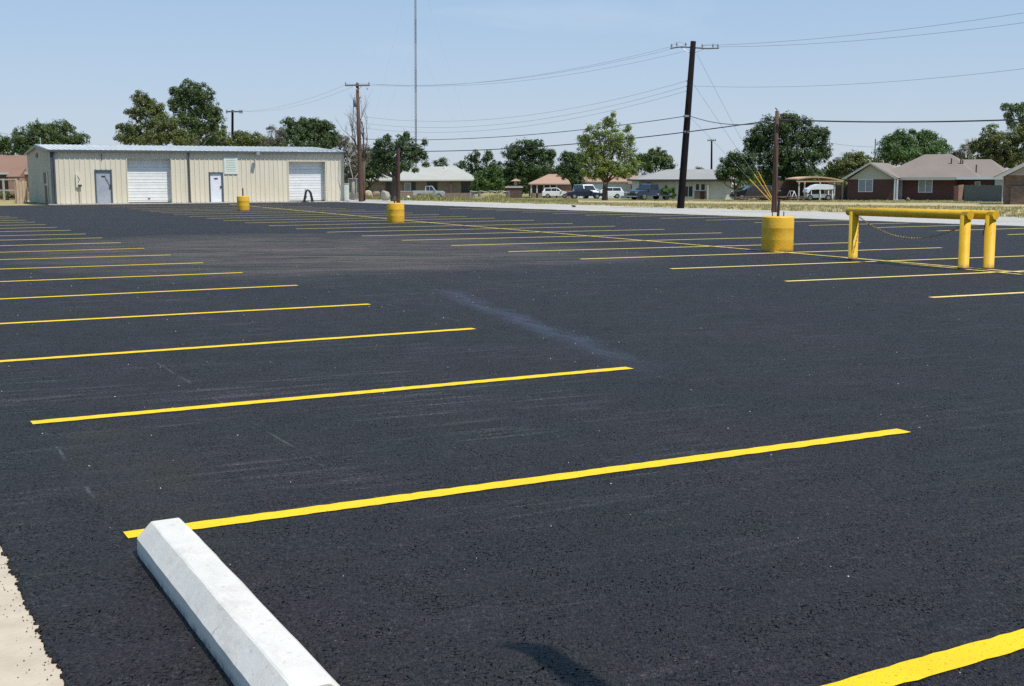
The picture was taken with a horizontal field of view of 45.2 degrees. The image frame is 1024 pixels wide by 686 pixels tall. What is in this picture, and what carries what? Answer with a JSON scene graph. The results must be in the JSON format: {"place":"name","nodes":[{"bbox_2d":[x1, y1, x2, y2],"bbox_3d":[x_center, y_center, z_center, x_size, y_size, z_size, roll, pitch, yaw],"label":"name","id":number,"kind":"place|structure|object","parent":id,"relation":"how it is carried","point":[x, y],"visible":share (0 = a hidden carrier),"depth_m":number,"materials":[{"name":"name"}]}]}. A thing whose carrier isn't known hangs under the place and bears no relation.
{"place":"outdoors","nodes":[
{"label":"outdoors","id":0,"kind":"place"},
{"bbox_2d":[0,546,63,685],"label":"pavement","id":1,"kind":"structure","parent":0,"point":[14,653],"depth_m":3.92,"materials":[{"name":"beige concrete"}]},
{"bbox_2d":[0,547,53,679],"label":"asphalt crumbs","id":2,"kind":"object","parent":1,"relation":"on","point":[26,630],"visible":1,"depth_m":4.04,"materials":[{"name":"black asphalt"}]},
{"bbox_2d":[0,202,1023,685],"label":"parking lot","id":3,"kind":"structure","parent":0,"point":[340,500],"depth_m":6.93,"materials":[{"name":"black asphalt"}]},
{"bbox_2d":[137,518,339,685],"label":"wheel stop","id":4,"kind":"object","parent":3,"relation":"on","point":[245,635],"visible":1,"depth_m":3.88,"materials":[{"name":"concrete"}]},
{"bbox_2d":[237,188,249,210],"bbox_3d":[-13.036,-6.962,59.685,0.595,1.070,0.595,0,8,0],"label":"concrete drum","id":5,"kind":"object","parent":3,"relation":"on","point":[242,202],"visible":1,"depth_m":59.47,"materials":[{"name":"metal"}]},
{"bbox_2d":[303,189,313,201],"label":"bent hose","id":6,"kind":"object","parent":3,"relation":"on","point":[305,195],"visible":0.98,"depth_m":82.98,"materials":[{"name":"rubber"}]},
{"bbox_2d":[387,148,403,222],"bbox_3d":[-4.013,-5.424,42.321,0.605,2.546,0.605,0,8,0],"label":"concrete drum","id":7,"kind":"object","parent":3,"relation":"on","point":[395,212],"visible":1,"depth_m":42.24,"materials":[{"name":"concrete"}]},
{"bbox_2d":[1,252,995,672],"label":"loose grit","id":8,"kind":"object","parent":3,"relation":"on","point":[543,338],"visible":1,"depth_m":10.40,"materials":[{"name":"grey gravel"}]},
{"bbox_2d":[761,201,793,251],"bbox_3d":[5.404,-2.382,25.028,0.645,1.021,0.646,0,8,0],"label":"concrete drum","id":9,"kind":"object","parent":3,"relation":"on","point":[777,232],"visible":1,"depth_m":24.79,"materials":[{"name":"yellow concrete"}]},
{"bbox_2d":[771,107,788,211],"bbox_3d":[11.764,-7.887,54.071,0.695,4.851,0.322,4,9,30],"label":"utility pole","id":10,"kind":"object","parent":3,"relation":"on","point":[775,190],"visible":0.91,"depth_m":54.13,"materials":[{"name":"brown wood"}]},
{"bbox_2d":[778,119,1023,122],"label":"overhead wire","id":11,"kind":"object","parent":10,"relation":"attached to","point":[901,121],"visible":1,"depth_m":50.66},
{"bbox_2d":[845,207,998,269],"bbox_3d":[6.902,-1.818,21.030,0.543,0.948,3.083,-4,8,-26],"label":"pipe barrier","id":12,"kind":"object","parent":3,"relation":"on","point":[966,217],"visible":1,"depth_m":19.98,"materials":[{"name":"yellow metal"}]},
{"bbox_2d":[0,190,1023,217],"bbox_3d":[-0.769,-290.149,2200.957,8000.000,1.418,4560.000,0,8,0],"label":"ground","id":13,"kind":"structure","parent":0,"point":[8,202],"depth_m":72.94,"materials":[{"name":"green plant"}]},
{"bbox_2d":[0,191,14,198],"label":"leafy shrub","id":14,"kind":"object","parent":13,"relation":"on","point":[8,194],"visible":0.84,"depth_m":91.35,"materials":[{"name":"green plant"}]},
{"bbox_2d":[0,133,15,154],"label":"broadleaf tree","id":15,"kind":"object","parent":13,"relation":"on","point":[4,148],"visible":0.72,"depth_m":114.18,"materials":[{"name":"green plant"}]},
{"bbox_2d":[0,179,16,201],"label":"rail fence","id":16,"kind":"object","parent":13,"relation":"on","point":[3,187],"visible":0.45,"depth_m":89.26,"materials":[{"name":"grey wood"}]},
{"bbox_2d":[0,155,28,199],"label":"ranch house","id":17,"kind":"structure","parent":13,"relation":"on","point":[13,166],"depth_m":97.17,"materials":[{"name":"brick"}]},
{"bbox_2d":[0,174,8,189],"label":"window","id":18,"kind":"structure","parent":17,"relation":"in","point":[3,176],"depth_m":97.14,"materials":[{"name":"white glass"}]},
{"bbox_2d":[14,180,27,203],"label":"board fence","id":19,"kind":"object","parent":13,"relation":"on","point":[20,188],"visible":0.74,"depth_m":81.10,"materials":[{"name":"beige wood"}]},
{"bbox_2d":[7,118,90,154],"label":"broadleaf tree","id":20,"kind":"object","parent":13,"relation":"on","point":[23,145],"visible":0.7,"depth_m":109.74,"materials":[{"name":"green plant"}]},
{"bbox_2d":[112,90,169,145],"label":"cottonwood","id":21,"kind":"object","parent":13,"relation":"on","point":[128,136],"visible":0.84,"depth_m":110.92,"materials":[{"name":"green plant"}]},
{"bbox_2d":[138,117,198,145],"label":"leafy shrub","id":22,"kind":"object","parent":13,"relation":"on","point":[160,135],"visible":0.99,"depth_m":104.26,"materials":[{"name":"green plant"}]},
{"bbox_2d":[24,137,345,204],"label":"metal workshop","id":23,"kind":"structure","parent":13,"relation":"on","point":[70,174],"depth_m":80.31,"materials":[{"name":"beige metal"}]},
{"bbox_2d":[96,171,111,202],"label":"door","id":24,"kind":"structure","parent":23,"relation":"in","point":[103,179],"depth_m":77.65,"materials":[{"name":"grey paint"}]},
{"bbox_2d":[127,158,170,202],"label":"garage door","id":25,"kind":"structure","parent":23,"relation":"in","point":[148,178],"depth_m":79.22,"materials":[{"name":"white paint"}]},
{"bbox_2d":[210,173,221,201],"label":"door","id":26,"kind":"structure","parent":23,"relation":"in","point":[215,178],"depth_m":80.92,"materials":[{"name":"white paint"}]},
{"bbox_2d":[289,162,323,200],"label":"garage door","id":27,"kind":"structure","parent":23,"relation":"in","point":[299,180],"depth_m":84.05,"materials":[{"name":"white paint"}]},
{"bbox_2d":[166,78,227,145],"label":"cottonwood","id":28,"kind":"object","parent":13,"relation":"on","point":[197,96],"visible":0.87,"depth_m":113.89,"materials":[{"name":"green plant"}]},
{"bbox_2d":[279,116,342,150],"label":"broadleaf tree","id":29,"kind":"object","parent":13,"relation":"on","point":[304,131],"visible":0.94,"depth_m":110.92,"materials":[{"name":"green plant"}]},
{"bbox_2d":[337,133,373,189],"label":"dry shrub","id":30,"kind":"object","parent":13,"relation":"on","point":[347,175],"visible":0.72,"depth_m":106.61,"materials":[{"name":"grey plant"}]},
{"bbox_2d":[351,140,392,189],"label":"broadleaf tree","id":31,"kind":"object","parent":13,"relation":"on","point":[369,171],"visible":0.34,"depth_m":110.67,"materials":[{"name":"green plant"}]},
{"bbox_2d":[375,0,468,166],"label":"radio mast","id":32,"kind":"object","parent":13,"relation":"on","point":[416,71],"visible":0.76,"depth_m":313.48,"materials":[{"name":"metal"}]},
{"bbox_2d":[431,157,449,166],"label":"broadleaf tree","id":33,"kind":"object","parent":13,"relation":"on","point":[443,161],"visible":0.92,"depth_m":256.69,"materials":[{"name":"green plant"}]},
{"bbox_2d":[349,192,577,202],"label":"tall weeds","id":34,"kind":"object","parent":13,"relation":"on","point":[494,197],"visible":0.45,"depth_m":97.08,"materials":[{"name":"green plant"}]},
{"bbox_2d":[453,149,502,196],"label":"broadleaf tree","id":35,"kind":"object","parent":13,"relation":"on","point":[474,161],"visible":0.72,"depth_m":211.52,"materials":[{"name":"green plant"}]},
{"bbox_2d":[470,191,508,197],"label":"chain link fence","id":36,"kind":"object","parent":13,"relation":"on","point":[485,194],"visible":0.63,"depth_m":138.97,"materials":[{"name":"metal"}]},
{"bbox_2d":[474,172,568,193],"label":"thicket","id":37,"kind":"object","parent":13,"relation":"on","point":[525,188],"visible":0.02,"depth_m":225.24,"materials":[{"name":"green plant"}]},
{"bbox_2d":[344,166,1009,193],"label":"distant tree line","id":38,"kind":"object","parent":13,"relation":"on","point":[752,180],"visible":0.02,"depth_m":246.38,"materials":[{"name":"green plant"}]},
{"bbox_2d":[0,0,1023,174],"label":"sky","id":39,"kind":"structure","parent":0,"point":[78,62],"materials":[{"name":"blue"}]},
{"bbox_2d":[341,199,1023,225],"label":"gravel verge","id":40,"kind":"structure","parent":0,"point":[1013,221],"depth_m":56.05,"materials":[{"name":"beige gravel"}]},
{"bbox_2d":[226,110,242,135],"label":"utility pole","id":41,"kind":"object","parent":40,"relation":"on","point":[232,119],"visible":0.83,"depth_m":119.08,"materials":[{"name":"brown wood"}]},
{"bbox_2d":[212,129,269,146],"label":"leafy shrub","id":42,"kind":"object","parent":40,"relation":"on","point":[245,138],"visible":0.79,"depth_m":110.10,"materials":[{"name":"green plant"}]},
{"bbox_2d":[259,124,286,146],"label":"dry shrub","id":43,"kind":"object","parent":40,"relation":"on","point":[272,141],"visible":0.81,"depth_m":108.41,"materials":[{"name":"grey plant"}]},
{"bbox_2d":[344,183,348,200],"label":"white tank","id":44,"kind":"object","parent":40,"relation":"on","point":[346,191],"visible":0.96,"depth_m":85.18,"materials":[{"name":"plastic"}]},
{"bbox_2d":[348,178,358,199],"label":"chain link gate","id":45,"kind":"structure","parent":40,"relation":"on","point":[356,198],"depth_m":91.28,"materials":[{"name":"metal"}]},
{"bbox_2d":[339,93,370,199],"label":"bare tree","id":46,"kind":"object","parent":40,"relation":"on","point":[363,156],"visible":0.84,"depth_m":89.90,"materials":[{"name":"brown plant"}]},
{"bbox_2d":[340,136,370,199],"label":"bare tree","id":47,"kind":"object","parent":40,"relation":"on","point":[352,189],"visible":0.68,"depth_m":92.25,"materials":[{"name":"brown plant"}]},
{"bbox_2d":[345,82,369,201],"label":"utility pole","id":48,"kind":"object","parent":40,"relation":"on","point":[356,102],"visible":0.91,"depth_m":83.42,"materials":[{"name":"brown wood"}]},
{"bbox_2d":[381,191,389,199],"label":"boulder","id":49,"kind":"object","parent":40,"relation":"on","point":[385,195],"visible":1,"depth_m":89.19,"materials":[{"name":"white stone"}]},
{"bbox_2d":[368,131,430,200],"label":"broadleaf tree","id":50,"kind":"object","parent":40,"relation":"on","point":[384,156],"visible":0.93,"depth_m":84.86,"materials":[{"name":"green plant"}]},
{"bbox_2d":[670,41,718,207],"bbox_3d":[9.111,-10.788,61.867,2.428,8.565,0.380,0,8,0],"label":"utility pole","id":51,"kind":"object","parent":40,"relation":"on","point":[684,159],"visible":0.97,"depth_m":61.69,"materials":[{"name":"brown wood"}]},
{"bbox_2d":[362,81,684,120],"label":"overhead wire","id":52,"kind":"object","parent":51,"relation":"attached to","point":[540,113],"visible":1,"depth_m":69.17,"materials":[{"name":"metal"}]},
{"bbox_2d":[366,86,685,127],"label":"overhead wire","id":53,"kind":"object","parent":51,"relation":"attached to","point":[516,122],"visible":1,"depth_m":72.64,"materials":[{"name":"metal"}]},
{"bbox_2d":[367,91,684,131],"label":"overhead wire","id":54,"kind":"object","parent":51,"relation":"attached to","point":[550,122],"visible":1,"depth_m":68.68,"materials":[{"name":"metal"}]},
{"bbox_2d":[370,116,684,139],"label":"overhead wire","id":55,"kind":"object","parent":51,"relation":"attached to","point":[533,134],"visible":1,"depth_m":70.05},
{"bbox_2d":[360,119,774,151],"bbox_3d":[0.597,-11.256,68.554,0.043,0.882,36.878,-6,9,-36],"label":"overhead wire","id":56,"kind":"object","parent":51,"relation":"attached to","point":[582,143],"visible":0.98,"depth_m":63.88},
{"bbox_2d":[689,115,774,124],"bbox_3d":[10.178,-10.499,57.654,0.031,0.722,8.447,-3,8,-18],"label":"overhead wire","id":57,"kind":"object","parent":51,"relation":"attached to","point":[732,124],"visible":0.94,"depth_m":57.36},
{"bbox_2d":[694,85,771,200],"bbox_3d":[11.171,-9.830,61.544,4.239,6.146,0.042,1,8,12],"label":"guy wire","id":58,"kind":"object","parent":51,"relation":"attached to","point":[741,155],"visible":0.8,"depth_m":61.52,"materials":[{"name":"metal"}]},
{"bbox_2d":[697,55,771,197],"bbox_3d":[11.237,-10.557,61.447,4.106,7.611,0.042,2,8,12],"label":"guy wire","id":59,"kind":"object","parent":51,"relation":"attached to","point":[743,143],"visible":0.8,"depth_m":61.46,"materials":[{"name":"metal"}]},
{"bbox_2d":[705,69,1017,86],"bbox_3d":[14.311,-11.295,52.346,0.011,0.722,21.708,-5,9,-30],"label":"overhead wire","id":60,"kind":"object","parent":51,"relation":"attached to","point":[880,82],"visible":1,"depth_m":50.25,"materials":[{"name":"metal"}]},
{"bbox_2d":[705,13,1020,45],"bbox_3d":[14.596,-13.274,52.083,0.012,0.648,21.312,-4,9,-28],"label":"overhead wire","id":61,"kind":"object","parent":51,"relation":"attached to","point":[867,33],"visible":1,"depth_m":51.30,"materials":[{"name":"metal"}]},
{"bbox_2d":[738,23,1018,46],"bbox_3d":[14.971,-13.080,52.109,0.012,0.919,20.985,-4,8,-26],"label":"overhead wire","id":62,"kind":"object","parent":51,"relation":"attached to","point":[872,39],"visible":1,"depth_m":51.30,"materials":[{"name":"metal"}]},
{"bbox_2d":[473,196,1000,202],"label":"front lawn","id":63,"kind":"structure","parent":0,"point":[612,199],"depth_m":127.50,"materials":[{"name":"green plant"}]},
{"bbox_2d":[366,166,474,197],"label":"ranch house","id":64,"kind":"structure","parent":63,"relation":"on","point":[445,179],"depth_m":186.50,"materials":[{"name":"beige brick"}]},
{"bbox_2d":[404,183,410,190],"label":"window","id":65,"kind":"structure","parent":64,"relation":"in","point":[407,186],"depth_m":186.46,"materials":[{"name":"grey glass"}]},
{"bbox_2d":[427,182,437,190],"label":"window","id":66,"kind":"structure","parent":64,"relation":"in","point":[435,184],"depth_m":186.42,"materials":[{"name":"brown glass"}]},
{"bbox_2d":[461,182,470,192],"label":"window","id":67,"kind":"structure","parent":64,"relation":"in","point":[464,185],"depth_m":186.51,"materials":[{"name":"black glass"}]},
{"bbox_2d":[413,186,445,196],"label":"parked pickup","id":68,"kind":"object","parent":63,"relation":"on","point":[431,189],"visible":0.76,"depth_m":162.92,"materials":[{"name":"silver metal"}]},
{"bbox_2d":[400,191,471,198],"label":"garden wall","id":69,"kind":"structure","parent":63,"relation":"on","point":[405,194],"depth_m":170.78,"materials":[{"name":"beige brick"}]},
{"bbox_2d":[468,166,505,192],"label":"leafy shrub","id":70,"kind":"object","parent":63,"relation":"on","point":[481,179],"visible":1,"depth_m":143.47,"materials":[{"name":"green plant"}]},
{"bbox_2d":[505,179,522,197],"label":"shed","id":71,"kind":"structure","parent":63,"relation":"on","point":[515,190],"depth_m":188.61,"materials":[{"name":"brown brick"}]},
{"bbox_2d":[500,137,557,195],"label":"broadleaf tree","id":72,"kind":"object","parent":63,"relation":"on","point":[523,169],"visible":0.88,"depth_m":211.61,"materials":[{"name":"green plant"}]},
{"bbox_2d":[528,174,571,197],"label":"cottage","id":73,"kind":"structure","parent":63,"relation":"on","point":[538,186],"depth_m":194.44,"materials":[{"name":"brick"}]},
{"bbox_2d":[542,188,566,197],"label":"parked car","id":74,"kind":"object","parent":63,"relation":"on","point":[547,192],"visible":0.8,"depth_m":180.80,"materials":[{"name":"white paint"}]},
{"bbox_2d":[555,150,586,190],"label":"broadleaf tree","id":75,"kind":"object","parent":63,"relation":"on","point":[567,167],"visible":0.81,"depth_m":173.67,"materials":[{"name":"green plant"}]},
{"bbox_2d":[566,189,601,198],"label":"parked car","id":76,"kind":"object","parent":63,"relation":"on","point":[574,194],"visible":0.87,"depth_m":161.94,"materials":[{"name":"blue paint"}]},
{"bbox_2d":[573,184,598,198],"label":"parked van","id":77,"kind":"object","parent":63,"relation":"on","point":[591,187],"visible":0.34,"depth_m":168.83,"materials":[{"name":"white paint"}]},
{"bbox_2d":[574,111,643,200],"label":"broadleaf tree","id":78,"kind":"object","parent":63,"relation":"on","point":[601,171],"visible":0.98,"depth_m":130.12,"materials":[{"name":"green plant"}]},
{"bbox_2d":[577,175,642,197],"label":"ranch house","id":79,"kind":"structure","parent":63,"relation":"on","point":[625,185],"depth_m":176.59,"materials":[{"name":"beige"}]},
{"bbox_2d":[580,183,602,197],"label":"garage door","id":80,"kind":"structure","parent":79,"relation":"in","point":[598,186],"depth_m":176.54,"materials":[{"name":"white paint"}]},
{"bbox_2d":[598,187,623,197],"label":"parked car","id":81,"kind":"object","parent":63,"relation":"on","point":[616,192],"visible":0.56,"depth_m":169.92,"materials":[{"name":"white paint"}]},
{"bbox_2d":[626,184,662,199],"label":"suv","id":82,"kind":"object","parent":63,"relation":"on","point":[643,191],"visible":0.78,"depth_m":134.98,"materials":[{"name":"blue paint"}]},
{"bbox_2d":[635,146,677,174],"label":"broadleaf tree","id":83,"kind":"object","parent":63,"relation":"on","point":[662,160],"visible":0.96,"depth_m":187.23,"materials":[{"name":"green plant"}]},
{"bbox_2d":[659,187,676,198],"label":"round hedge","id":84,"kind":"object","parent":63,"relation":"on","point":[665,191],"visible":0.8,"depth_m":132.85,"materials":[{"name":"green plant"}]},
{"bbox_2d":[627,168,736,199],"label":"ranch house","id":85,"kind":"structure","parent":63,"relation":"on","point":[703,184],"depth_m":140.94,"materials":[{"name":"grey shingle"},{"name":"white painted siding"},{"name":"dark glass"}]},
{"bbox_2d":[685,186,692,196],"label":"window","id":86,"kind":"structure","parent":85,"relation":"in","point":[689,189],"depth_m":140.92,"materials":[{"name":"grey glass"}]},
{"bbox_2d":[714,148,756,198],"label":"broadleaf tree","id":87,"kind":"object","parent":63,"relation":"on","point":[728,169],"visible":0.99,"depth_m":124.52,"materials":[{"name":"green plant"}]},
{"bbox_2d":[729,185,771,198],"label":"parked car","id":88,"kind":"object","parent":63,"relation":"on","point":[751,190],"visible":0.68,"depth_m":126.22,"materials":[{"name":"black metal"}]},
{"bbox_2d":[730,196,811,200],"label":"driveway","id":89,"kind":"structure","parent":63,"relation":"on","point":[783,198],"depth_m":115.16,"materials":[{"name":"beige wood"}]},
{"bbox_2d":[733,179,808,190],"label":"leafy shrub","id":90,"kind":"object","parent":63,"relation":"on","point":[744,183],"visible":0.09,"depth_m":148.79,"materials":[{"name":"green plant"}]},
{"bbox_2d":[742,110,833,184],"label":"broadleaf tree","id":91,"kind":"object","parent":63,"relation":"on","point":[758,143],"visible":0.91,"depth_m":131.83,"materials":[{"name":"green plant"}]},
{"bbox_2d":[777,176,843,199],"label":"carport","id":92,"kind":"object","parent":63,"relation":"on","point":[786,187],"visible":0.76,"depth_m":126.55,"materials":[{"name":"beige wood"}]},
{"bbox_2d":[803,184,833,200],"bbox_3d":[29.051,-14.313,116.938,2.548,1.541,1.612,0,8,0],"label":"white van","id":93,"kind":"object","parent":63,"relation":"on","point":[813,188],"visible":0.91,"depth_m":116.21,"materials":[{"name":"white paint"}]},
{"bbox_2d":[822,150,872,181],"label":"broadleaf tree","id":94,"kind":"object","parent":63,"relation":"on","point":[838,168],"visible":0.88,"depth_m":147.79,"materials":[{"name":"green plant"}]},
{"bbox_2d":[871,128,955,164],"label":"broadleaf tree","id":95,"kind":"object","parent":63,"relation":"on","point":[906,143],"visible":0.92,"depth_m":143.41,"materials":[{"name":"green plant"}]},
{"bbox_2d":[835,139,1006,200],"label":"brick house","id":96,"kind":"structure","parent":63,"relation":"on","point":[938,176],"depth_m":118.48,"materials":[{"name":"brown brick"}]},
{"bbox_2d":[858,179,872,191],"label":"window","id":97,"kind":"structure","parent":96,"relation":"in","point":[864,185],"depth_m":119.16,"materials":[{"name":"grey glass"}]},
{"bbox_2d":[898,180,902,199],"bbox_3d":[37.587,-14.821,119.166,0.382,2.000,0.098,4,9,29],"label":"door","id":98,"kind":"structure","parent":96,"relation":"in","point":[900,185],"depth_m":119.13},
{"bbox_2d":[918,180,932,192],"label":"window","id":99,"kind":"structure","parent":96,"relation":"in","point":[924,186],"depth_m":118.03,"materials":[{"name":"grey glass"}]},
{"bbox_2d":[953,185,963,200],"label":"brick wing wall","id":100,"kind":"structure","parent":63,"relation":"on","point":[957,192],"depth_m":105.26,"materials":[{"name":"brown brick"}]},
{"bbox_2d":[946,138,972,159],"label":"dry shrub","id":101,"kind":"object","parent":63,"relation":"on","point":[964,149],"visible":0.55,"depth_m":138.17,"materials":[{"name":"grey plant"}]},
{"bbox_2d":[964,185,1004,201],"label":"board fence","id":102,"kind":"object","parent":63,"relation":"on","point":[984,193],"visible":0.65,"depth_m":101.76,"materials":[{"name":"grey wood"}]},
{"bbox_2d":[966,117,1023,167],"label":"broadleaf tree","id":103,"kind":"object","parent":63,"relation":"on","point":[990,146],"visible":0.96,"depth_m":125.86,"materials":[{"name":"green plant"}]},
{"bbox_2d":[992,163,1023,203],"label":"brick house","id":104,"kind":"structure","parent":63,"relation":"on","point":[1014,186],"depth_m":79.00,"materials":[{"name":"grey"}]},
{"bbox_2d":[1000,101,1023,160],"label":"broadleaf tree","id":105,"kind":"object","parent":63,"relation":"on","point":[1016,108],"visible":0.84,"depth_m":147.51,"materials":[{"name":"green plant"}]},
{"bbox_2d":[578,200,1023,206],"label":"dirt track","id":106,"kind":"structure","parent":0,"point":[876,203],"depth_m":88.81,"materials":[{"name":"brown soil"}]},
{"bbox_2d":[871,152,1023,168],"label":"thicket","id":107,"kind":"object","parent":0,"point":[970,156],"visible":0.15,"depth_m":148.19,"materials":[{"name":"green plant"}]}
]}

